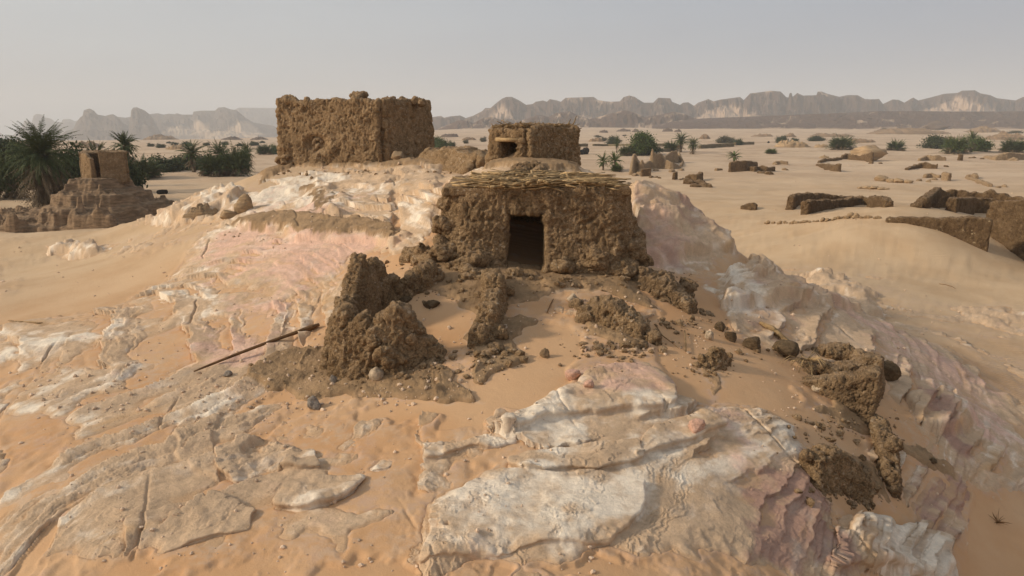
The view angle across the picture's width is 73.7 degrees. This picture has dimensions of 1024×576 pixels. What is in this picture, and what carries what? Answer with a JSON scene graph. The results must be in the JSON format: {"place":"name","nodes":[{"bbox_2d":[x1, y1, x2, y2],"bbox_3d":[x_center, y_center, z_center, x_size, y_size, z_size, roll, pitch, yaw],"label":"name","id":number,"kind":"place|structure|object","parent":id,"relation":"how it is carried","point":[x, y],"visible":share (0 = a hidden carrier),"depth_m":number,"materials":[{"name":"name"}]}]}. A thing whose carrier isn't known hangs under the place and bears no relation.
{"place":"outdoors","nodes":[
{"label":"outdoors","id":0,"kind":"place"},
{"bbox_2d":[0,114,77,139],"bbox_3d":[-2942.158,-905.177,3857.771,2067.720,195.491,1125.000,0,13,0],"label":"mountains","id":1,"kind":"structure","parent":0,"point":[68,124],"depth_m":3976.16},
{"bbox_2d":[55,107,160,139],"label":"mountains","id":2,"kind":"structure","parent":0,"point":[90,124],"depth_m":2326.22,"materials":[{"name":"stone"}]},
{"bbox_2d":[118,107,277,138],"bbox_3d":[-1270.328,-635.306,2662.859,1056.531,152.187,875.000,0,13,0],"label":"mountains","id":3,"kind":"structure","parent":0,"point":[220,122],"depth_m":2713.43,"materials":[{"name":"stone"}]},
{"bbox_2d":[235,108,276,127],"bbox_3d":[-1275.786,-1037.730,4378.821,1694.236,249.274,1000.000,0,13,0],"label":"mountains","id":4,"kind":"structure","parent":0,"point":[266,116],"depth_m":4461.98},
{"bbox_2d":[0,127,1023,575],"bbox_3d":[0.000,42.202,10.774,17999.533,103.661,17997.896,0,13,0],"label":"ground","id":5,"kind":"structure","parent":0,"point":[926,271],"depth_m":14.09,"materials":[{"name":"sand"}]},
{"bbox_2d":[0,146,29,199],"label":"palm thicket","id":6,"kind":"object","parent":5,"relation":"on","point":[8,186],"visible":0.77,"depth_m":70.90,"materials":[{"name":"green plant"}]},
{"bbox_2d":[0,134,30,166],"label":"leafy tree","id":7,"kind":"object","parent":5,"relation":"on","point":[3,144],"visible":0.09,"depth_m":89.32,"materials":[{"name":"green plant"}]},
{"bbox_2d":[0,205,30,215],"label":"rock","id":8,"kind":"object","parent":5,"relation":"on","point":[5,211],"visible":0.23,"depth_m":57.86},
{"bbox_2d":[0,138,38,188],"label":"bush","id":9,"kind":"object","parent":5,"relation":"on","point":[11,154],"visible":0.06,"depth_m":81.97,"materials":[{"name":"green plant"}]},
{"bbox_2d":[0,116,86,207],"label":"date palm","id":10,"kind":"object","parent":5,"relation":"on","point":[44,164],"visible":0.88,"depth_m":64.18,"materials":[{"name":"green plant"}]},
{"bbox_2d":[51,137,88,190],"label":"bush","id":11,"kind":"object","parent":5,"relation":"on","point":[75,173],"visible":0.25,"depth_m":70.36,"materials":[{"name":"green plant"}]},
{"bbox_2d":[0,177,174,232],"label":"rock pedestal","id":12,"kind":"object","parent":5,"relation":"on","point":[86,203],"visible":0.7,"depth_m":53.86,"materials":[{"name":"stone"}]},
{"bbox_2d":[79,150,130,182],"bbox_3d":[-34.446,-10.308,57.816,3.619,2.805,5.060,-7,14,-26],"label":"tower ruin","id":13,"kind":"object","parent":12,"relation":"on","point":[104,163],"visible":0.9,"depth_m":56.00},
{"bbox_2d":[72,141,105,147],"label":"rock","id":14,"kind":"object","parent":5,"relation":"on","point":[88,146],"visible":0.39,"depth_m":297.45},
{"bbox_2d":[82,140,110,150],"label":"date palm","id":15,"kind":"object","parent":5,"relation":"on","point":[100,147],"visible":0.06,"depth_m":87.93,"materials":[{"name":"green plant"}]},
{"bbox_2d":[108,130,139,172],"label":"date palm","id":16,"kind":"object","parent":5,"relation":"on","point":[124,142],"visible":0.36,"depth_m":82.14,"materials":[{"name":"green plant"}]},
{"bbox_2d":[112,143,150,187],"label":"bush","id":17,"kind":"object","parent":5,"relation":"on","point":[137,178],"visible":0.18,"depth_m":79.33,"materials":[{"name":"green plant"}]},
{"bbox_2d":[131,153,166,179],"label":"palm thicket","id":18,"kind":"object","parent":5,"relation":"on","point":[150,168],"visible":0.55,"depth_m":102.60,"materials":[{"name":"green plant"}]},
{"bbox_2d":[143,134,177,139],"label":"rock","id":19,"kind":"object","parent":5,"relation":"on","point":[158,137],"visible":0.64,"depth_m":834.98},
{"bbox_2d":[147,153,185,172],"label":"bush","id":20,"kind":"object","parent":5,"relation":"on","point":[171,165],"visible":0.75,"depth_m":120.77,"materials":[{"name":"green plant"}]},
{"bbox_2d":[166,144,185,149],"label":"rock","id":21,"kind":"object","parent":5,"relation":"on","point":[175,147],"visible":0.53,"depth_m":267.27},
{"bbox_2d":[170,153,199,170],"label":"bush","id":22,"kind":"object","parent":5,"relation":"on","point":[180,157],"visible":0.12,"depth_m":128.61,"materials":[{"name":"green plant"}]},
{"bbox_2d":[174,139,207,171],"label":"date palm","id":23,"kind":"object","parent":5,"relation":"on","point":[191,152],"visible":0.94,"depth_m":115.53,"materials":[{"name":"green plant"}]},
{"bbox_2d":[178,152,211,170],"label":"bush","id":24,"kind":"object","parent":5,"relation":"on","point":[196,169],"visible":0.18,"depth_m":128.41,"materials":[{"name":"green plant"}]},
{"bbox_2d":[182,203,217,217],"bbox_3d":[-13.132,-3.327,28.969,1.341,0.591,1.073,0,13,0],"label":"rock","id":25,"kind":"object","parent":5,"relation":"on","point":[199,209],"visible":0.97,"depth_m":28.63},
{"bbox_2d":[191,146,229,176],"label":"palm thicket","id":26,"kind":"object","parent":5,"relation":"on","point":[208,167],"visible":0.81,"depth_m":106.90,"materials":[{"name":"green plant"}]},
{"bbox_2d":[201,138,231,159],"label":"date palm","id":27,"kind":"object","parent":5,"relation":"on","point":[216,147],"visible":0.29,"depth_m":109.45,"materials":[{"name":"green plant"}]},
{"bbox_2d":[219,210,236,219],"bbox_3d":[-11.131,-2.819,26.764,0.714,0.504,0.528,0,13,0],"label":"rock","id":28,"kind":"object","parent":5,"relation":"on","point":[226,214],"visible":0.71,"depth_m":26.58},
{"bbox_2d":[217,143,254,176],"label":"palm thicket","id":29,"kind":"object","parent":5,"relation":"on","point":[234,162],"visible":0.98,"depth_m":107.55,"materials":[{"name":"green plant"}]},
{"bbox_2d":[233,194,253,213],"bbox_3d":[-10.590,-3.271,26.917,0.746,0.889,0.557,-5,14,-20],"label":"boulder","id":30,"kind":"object","parent":5,"relation":"on","point":[243,204],"visible":0.88,"depth_m":26.74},
{"bbox_2d":[236,141,256,171],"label":"date palm","id":31,"kind":"object","parent":5,"relation":"on","point":[248,149],"visible":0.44,"depth_m":122.67,"materials":[{"name":"green plant"}]},
{"bbox_2d":[254,143,276,154],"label":"palm thicket","id":32,"kind":"object","parent":5,"relation":"on","point":[263,150],"visible":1,"depth_m":203.50,"materials":[{"name":"green plant"}]},
{"bbox_2d":[368,367,383,380],"bbox_3d":[-2.342,1.515,11.818,0.233,0.303,0.205,-12,18,-43],"label":"stone","id":33,"kind":"object","parent":5,"relation":"on","point":[376,374],"visible":0.97,"depth_m":11.75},
{"bbox_2d":[319,252,446,379],"bbox_3d":[-2.335,0.506,13.409,2.484,2.365,3.767,0,13,0],"label":"wall stub","id":34,"kind":"object","parent":5,"relation":"on","point":[370,325],"depth_m":12.09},
{"bbox_2d":[391,151,403,159],"bbox_3d":[-5.485,-6.279,32.663,0.657,0.571,0.676,0,13,0],"label":"stone","id":35,"kind":"object","parent":5,"relation":"on","point":[397,155],"visible":0.74,"depth_m":32.48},
{"bbox_2d":[423,300,439,308],"bbox_3d":[-1.656,0.350,14.094,0.300,0.234,0.312,-10,16,-36],"label":"mud block","id":36,"kind":"object","parent":5,"relation":"on","point":[429,304],"depth_m":13.99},
{"bbox_2d":[434,135,453,147],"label":"bush","id":37,"kind":"object","parent":5,"relation":"on","point":[439,143],"visible":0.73,"depth_m":237.94,"materials":[{"name":"green plant"}]},
{"bbox_2d":[415,145,487,174],"bbox_3d":[-2.588,-5.581,30.304,2.487,1.551,7.401,-6,14,-25],"label":"rubble mound","id":38,"kind":"object","parent":5,"relation":"on","point":[465,159],"visible":0.57,"depth_m":28.30,"materials":[{"name":"stone"}]},
{"bbox_2d":[458,263,523,353],"bbox_3d":[-0.466,0.520,13.816,1.475,1.733,3.474,0,13,0],"label":"wall stub","id":39,"kind":"object","parent":5,"relation":"on","point":[487,326],"depth_m":13.20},
{"bbox_2d":[5,150,1012,573],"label":"pebbles","id":40,"kind":"object","parent":5,"relation":"on","point":[363,390],"visible":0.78,"depth_m":12.08,"materials":[{"name":"stone"}]},
{"bbox_2d":[0,157,1023,575],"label":"rock outcrop","id":41,"kind":"object","parent":5,"relation":"on","point":[580,487],"visible":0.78,"depth_m":11.20,"materials":[{"name":"stone"}]},
{"bbox_2d":[194,323,319,371],"bbox_3d":[-5.066,1.172,13.675,2.475,0.594,0.151,-8,15,-31],"label":"stick","id":42,"kind":"object","parent":41,"relation":"on","point":[310,327],"visible":1,"depth_m":13.66,"materials":[{"name":"brown wood"}]},
{"bbox_2d":[307,395,320,409],"bbox_3d":[-3.260,1.921,11.272,0.220,0.312,0.184,0,13,0],"label":"stone","id":43,"kind":"object","parent":41,"relation":"on","point":[313,402],"visible":0.98,"depth_m":11.21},
{"bbox_2d":[274,91,434,165],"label":"ruined house","id":44,"kind":"structure","parent":41,"relation":"on","point":[360,127],"depth_m":33.37,"materials":[{"name":"stone"}]},
{"bbox_2d":[583,379,593,387],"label":"stone","id":45,"kind":"object","parent":41,"relation":"on","point":[589,383],"visible":1,"depth_m":10.81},
{"bbox_2d":[759,321,788,339],"bbox_3d":[5.857,0.978,15.048,0.288,0.310,0.937,-5,14,-22],"label":"palm rib","id":46,"kind":"object","parent":41,"relation":"on","point":[778,334],"visible":0.76,"depth_m":15.13,"materials":[{"name":"plant"}]},
{"bbox_2d":[399,168,653,277],"bbox_3d":[0.294,-1.305,17.159,6.032,3.229,4.425,0,13,0],"label":"mud hut","id":47,"kind":"object","parent":5,"relation":"on","point":[588,221],"visible":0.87,"depth_m":15.37,"materials":[{"name":"brown soil"}]},
{"bbox_2d":[510,160,547,171],"bbox_3d":[0.607,-3.271,19.240,1.375,0.658,0.875,10,16,38],"label":"rubble heap","id":48,"kind":"object","parent":5,"relation":"on","point":[533,165],"visible":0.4,"depth_m":19.14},
{"bbox_2d":[485,116,580,165],"bbox_3d":[0.772,-4.502,22.421,2.295,2.257,2.993,12,17,41],"label":"mud hut","id":49,"kind":"object","parent":5,"relation":"on","point":[544,140],"visible":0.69,"depth_m":21.74,"materials":[{"name":"brown soil"}]},
{"bbox_2d":[539,348,549,357],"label":"stone","id":50,"kind":"object","parent":5,"relation":"on","point":[544,353],"visible":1,"depth_m":12.08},
{"bbox_2d":[565,369,580,380],"bbox_3d":[1.016,1.448,11.376,0.267,0.203,0.190,-5,14,-21],"label":"stone","id":51,"kind":"object","parent":5,"relation":"on","point":[571,374],"visible":1,"depth_m":11.31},
{"bbox_2d":[248,169,923,509],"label":"mud crumbs","id":52,"kind":"object","parent":5,"relation":"on","point":[601,351],"visible":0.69,"depth_m":12.26,"materials":[{"name":"soil"}]},
{"bbox_2d":[593,150,609,170],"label":"date palm","id":53,"kind":"object","parent":5,"relation":"on","point":[603,162],"visible":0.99,"depth_m":122.00,"materials":[{"name":"green plant"}]},
{"bbox_2d":[592,144,633,145],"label":"hedge wall","id":54,"kind":"structure","parent":5,"relation":"on","point":[610,144],"depth_m":303.68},
{"bbox_2d":[605,135,621,143],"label":"bush","id":55,"kind":"object","parent":5,"relation":"on","point":[610,140],"visible":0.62,"depth_m":319.93,"materials":[{"name":"green plant"}]},
{"bbox_2d":[568,294,661,348],"bbox_3d":[1.970,0.823,13.464,2.103,1.322,1.178,7,15,29],"label":"rubble heap","id":56,"kind":"object","parent":5,"relation":"on","point":[616,313],"visible":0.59,"depth_m":13.18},
{"bbox_2d":[606,150,624,167],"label":"date palm","id":57,"kind":"object","parent":5,"relation":"on","point":[614,159],"visible":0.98,"depth_m":121.01,"materials":[{"name":"green plant"}]},
{"bbox_2d":[610,162,623,171],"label":"palm thicket","id":58,"kind":"object","parent":5,"relation":"on","point":[615,169],"visible":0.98,"depth_m":120.91,"materials":[{"name":"green plant"}]},
{"bbox_2d":[617,143,637,155],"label":"palm thicket","id":59,"kind":"object","parent":5,"relation":"on","point":[625,150],"visible":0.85,"depth_m":197.69,"materials":[{"name":"green plant"}]},
{"bbox_2d":[626,129,659,155],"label":"leafy tree","id":60,"kind":"object","parent":5,"relation":"on","point":[643,142],"visible":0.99,"depth_m":197.13,"materials":[{"name":"green plant"}]},
{"bbox_2d":[640,168,660,178],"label":"ruined wall","id":61,"kind":"structure","parent":5,"relation":"on","point":[645,172],"depth_m":107.75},
{"bbox_2d":[629,149,683,175],"bbox_3d":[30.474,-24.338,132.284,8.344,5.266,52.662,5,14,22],"label":"spired ruin","id":62,"kind":"object","parent":5,"relation":"on","point":[658,161],"visible":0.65,"depth_m":131.02,"materials":[{"name":"stone"}]},
{"bbox_2d":[663,140,679,151],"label":"palm thicket","id":63,"kind":"object","parent":5,"relation":"on","point":[670,146],"visible":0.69,"depth_m":235.11,"materials":[{"name":"green plant"}]},
{"bbox_2d":[631,266,714,316],"bbox_3d":[3.559,0.319,15.257,1.841,1.496,1.651,0,13,0],"label":"rubble heap","id":64,"kind":"object","parent":5,"relation":"on","point":[661,285],"visible":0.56,"depth_m":14.97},
{"bbox_2d":[672,131,690,152],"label":"date palm","id":65,"kind":"object","parent":5,"relation":"on","point":[681,139],"visible":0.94,"depth_m":222.44,"materials":[{"name":"green plant"}]},
{"bbox_2d":[686,137,701,153],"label":"date palm","id":66,"kind":"object","parent":5,"relation":"on","point":[692,142],"visible":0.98,"depth_m":206.51,"materials":[{"name":"green plant"}]},
{"bbox_2d":[688,418,705,433],"bbox_3d":[2.733,2.046,10.127,0.242,0.247,0.197,-7,15,-28],"label":"stone","id":67,"kind":"object","parent":5,"relation":"on","point":[695,425],"visible":0.98,"depth_m":10.06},
{"bbox_2d":[683,172,712,187],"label":"ruined wall","id":68,"kind":"structure","parent":5,"relation":"on","point":[694,180],"depth_m":96.78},
{"bbox_2d":[705,330,713,340],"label":"stone","id":69,"kind":"object","parent":5,"relation":"on","point":[709,334],"visible":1,"depth_m":13.55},
{"bbox_2d":[697,346,732,370],"bbox_3d":[3.762,1.522,12.569,0.857,0.960,0.518,-6,14,-24],"label":"wall stub","id":70,"kind":"object","parent":5,"relation":"on","point":[719,358],"depth_m":12.40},
{"bbox_2d":[698,143,733,148],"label":"ruined wall","id":71,"kind":"structure","parent":5,"relation":"on","point":[703,146],"depth_m":290.85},
{"bbox_2d":[714,321,725,331],"bbox_3d":[4.345,0.828,14.267,0.239,0.262,0.155,0,13,0],"label":"mud block","id":72,"kind":"object","parent":5,"relation":"on","point":[720,326],"depth_m":14.21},
{"bbox_2d":[713,135,736,142],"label":"bush","id":73,"kind":"object","parent":5,"relation":"on","point":[724,139],"visible":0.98,"depth_m":351.02,"materials":[{"name":"green plant"}]},
{"bbox_2d":[724,332,736,342],"bbox_3d":[4.452,1.006,13.891,0.247,0.271,0.155,0,13,0],"label":"mud block","id":74,"kind":"object","parent":5,"relation":"on","point":[731,336],"depth_m":13.84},
{"bbox_2d":[728,160,757,171],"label":"ruined wall","id":75,"kind":"structure","parent":5,"relation":"on","point":[740,166],"depth_m":118.30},
{"bbox_2d":[740,202,757,209],"bbox_3d":[21.769,-6.944,62.808,1.526,1.883,0.980,10,16,36],"label":"rubble mound","id":76,"kind":"object","parent":5,"relation":"on","point":[750,206],"visible":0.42,"depth_m":62.34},
{"bbox_2d":[742,336,760,349],"bbox_3d":[4.850,1.162,13.808,0.383,0.362,0.233,0,13,0],"label":"mud block","id":77,"kind":"object","parent":5,"relation":"on","point":[752,343],"depth_m":13.74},
{"bbox_2d":[757,165,774,174],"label":"ruined wall","id":78,"kind":"structure","parent":5,"relation":"on","point":[766,170],"depth_m":119.97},
{"bbox_2d":[772,339,799,357],"bbox_3d":[5.641,1.260,14.114,0.500,0.393,0.503,0,13,0],"label":"mud block","id":79,"kind":"object","parent":5,"relation":"on","point":[785,348],"depth_m":13.93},
{"bbox_2d":[774,139,810,147],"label":"rock","id":80,"kind":"object","parent":5,"relation":"on","point":[792,143],"visible":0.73,"depth_m":284.80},
{"bbox_2d":[808,135,825,140],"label":"bush","id":81,"kind":"object","parent":5,"relation":"on","point":[816,138],"visible":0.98,"depth_m":418.53,"materials":[{"name":"green plant"}]},
{"bbox_2d":[816,163,841,171],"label":"ruined wall","id":82,"kind":"structure","parent":5,"relation":"on","point":[833,167],"depth_m":121.64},
{"bbox_2d":[810,133,854,136],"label":"rock","id":83,"kind":"object","parent":5,"relation":"on","point":[827,135],"visible":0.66,"depth_m":569.53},
{"bbox_2d":[798,443,880,510],"bbox_3d":[4.971,3.047,10.520,1.635,1.528,0.700,-6,14,-24],"label":"wall stub","id":84,"kind":"object","parent":5,"relation":"on","point":[828,469],"depth_m":10.24,"materials":[{"name":"soil"}]},
{"bbox_2d":[785,192,893,214],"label":"compound wall","id":85,"kind":"structure","parent":5,"relation":"on","point":[809,202],"depth_m":60.17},
{"bbox_2d":[824,132,857,149],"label":"palm thicket","id":86,"kind":"object","parent":5,"relation":"on","point":[840,143],"visible":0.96,"depth_m":240.86,"materials":[{"name":"green plant"}]},
{"bbox_2d":[797,341,885,425],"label":"wall block","id":87,"kind":"structure","parent":5,"relation":"on","point":[852,379],"depth_m":12.68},
{"bbox_2d":[778,348,829,374],"bbox_3d":[5.854,1.554,13.582,1.146,0.609,0.988,-9,16,-35],"label":"dry palm leaf","id":88,"kind":"object","parent":87,"relation":"on","point":[808,359],"visible":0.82,"depth_m":13.53,"materials":[{"name":"plant"}]},
{"bbox_2d":[817,151,882,163],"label":"ruined house","id":89,"kind":"structure","parent":5,"relation":"on","point":[868,157],"depth_m":162.10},
{"bbox_2d":[850,138,874,142],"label":"rock","id":90,"kind":"object","parent":5,"relation":"on","point":[863,141],"visible":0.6,"depth_m":386.68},
{"bbox_2d":[850,145,887,160],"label":"rock","id":91,"kind":"object","parent":5,"relation":"on","point":[879,153],"visible":0.62,"depth_m":164.69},
{"bbox_2d":[874,175,888,181],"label":"wall stone","id":92,"kind":"object","parent":5,"relation":"on","point":[882,178],"visible":0.77,"depth_m":99.28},
{"bbox_2d":[868,415,903,500],"bbox_3d":[6.461,3.017,11.888,0.547,1.567,1.678,4,14,18],"label":"stub","id":93,"kind":"object","parent":5,"relation":"on","point":[887,444],"visible":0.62,"depth_m":11.39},
{"bbox_2d":[884,360,901,381],"bbox_3d":[8.161,1.835,14.766,0.461,0.584,0.425,10,16,37],"label":"mud block","id":94,"kind":"object","parent":5,"relation":"on","point":[892,371],"depth_m":14.59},
{"bbox_2d":[885,138,909,150],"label":"palm thicket","id":95,"kind":"object","parent":5,"relation":"on","point":[893,146],"visible":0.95,"depth_m":239.35,"materials":[{"name":"green plant"}]},
{"bbox_2d":[867,128,950,134],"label":"rock","id":96,"kind":"object","parent":5,"relation":"on","point":[916,131],"visible":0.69,"depth_m":695.33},
{"bbox_2d":[905,162,948,169],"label":"ruined wall","id":97,"kind":"structure","parent":5,"relation":"on","point":[926,165],"depth_m":126.60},
{"bbox_2d":[918,155,945,160],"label":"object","id":98,"kind":"structure","parent":5,"relation":"on","point":[933,158],"depth_m":160.31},
{"bbox_2d":[916,133,949,148],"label":"bush","id":99,"kind":"object","parent":5,"relation":"on","point":[933,142],"visible":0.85,"depth_m":262.21,"materials":[{"name":"green plant"}]},
{"bbox_2d":[916,172,951,181],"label":"ruined wall","id":100,"kind":"structure","parent":5,"relation":"on","point":[946,176],"depth_m":102.58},
{"bbox_2d":[920,120,949,129],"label":"rock","id":101,"kind":"object","parent":5,"relation":"on","point":[937,125],"visible":0.78,"depth_m":984.56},
{"bbox_2d":[885,215,992,251],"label":"compound wall","id":102,"kind":"structure","parent":5,"relation":"on","point":[975,231],"depth_m":37.57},
{"bbox_2d":[938,134,974,153],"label":"palm thicket","id":103,"kind":"object","parent":5,"relation":"on","point":[953,146],"visible":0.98,"depth_m":209.81,"materials":[{"name":"green plant"}]},
{"bbox_2d":[910,187,1023,208],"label":"compound wall","id":104,"kind":"structure","parent":5,"relation":"on","point":[936,197],"depth_m":61.80,"materials":[{"name":"stone"}]},
{"bbox_2d":[945,196,995,214],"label":"compound wall","id":105,"kind":"structure","parent":5,"relation":"on","point":[969,205],"depth_m":50.10,"materials":[{"name":"stone"}]},
{"bbox_2d":[966,130,981,151],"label":"date palm","id":106,"kind":"object","parent":5,"relation":"on","point":[974,136],"visible":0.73,"depth_m":215.03,"materials":[{"name":"green plant"}]},
{"bbox_2d":[967,135,995,151],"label":"bush","id":107,"kind":"object","parent":5,"relation":"on","point":[983,144],"visible":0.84,"depth_m":218.58,"materials":[{"name":"green plant"}]},
{"bbox_2d":[963,126,1000,132],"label":"rock","id":108,"kind":"object","parent":5,"relation":"on","point":[983,129],"visible":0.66,"depth_m":784.52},
{"bbox_2d":[965,173,1006,187],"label":"ruined wall","id":109,"kind":"structure","parent":5,"relation":"on","point":[974,177],"depth_m":98.26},
{"bbox_2d":[983,152,1023,160],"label":"rubble mound","id":110,"kind":"object","parent":5,"relation":"on","point":[1010,156],"visible":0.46,"depth_m":165.23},
{"bbox_2d":[984,131,1023,139],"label":"rock","id":111,"kind":"object","parent":5,"relation":"on","point":[1001,135],"visible":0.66,"depth_m":466.40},
{"bbox_2d":[986,199,1023,260],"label":"compound wall","id":112,"kind":"structure","parent":5,"relation":"on","point":[1007,218],"depth_m":39.34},
{"bbox_2d":[998,137,1023,152],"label":"palm thicket","id":113,"kind":"object","parent":5,"relation":"on","point":[1012,146],"visible":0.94,"depth_m":214.29,"materials":[{"name":"green plant"}]},
{"bbox_2d":[0,0,1023,136],"label":"sky","id":114,"kind":"structure","parent":0,"point":[60,60],"materials":[{"name":"grey"}]},
{"bbox_2d":[436,110,696,129],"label":"foothills","id":115,"kind":"structure","parent":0,"point":[624,119],"depth_m":1325.02,"materials":[{"name":"stone"}]},
{"bbox_2d":[432,90,1023,129],"bbox_3d":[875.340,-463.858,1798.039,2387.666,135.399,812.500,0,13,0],"label":"mountains","id":116,"kind":"structure","parent":0,"point":[765,103],"depth_m":1920.80,"materials":[{"name":"stone"}]},
{"bbox_2d":[652,111,1023,128],"bbox_3d":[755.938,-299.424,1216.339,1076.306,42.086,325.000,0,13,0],"label":"foothills","id":117,"kind":"structure","parent":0,"point":[919,119],"depth_m":1195.74,"materials":[{"name":"stone"}]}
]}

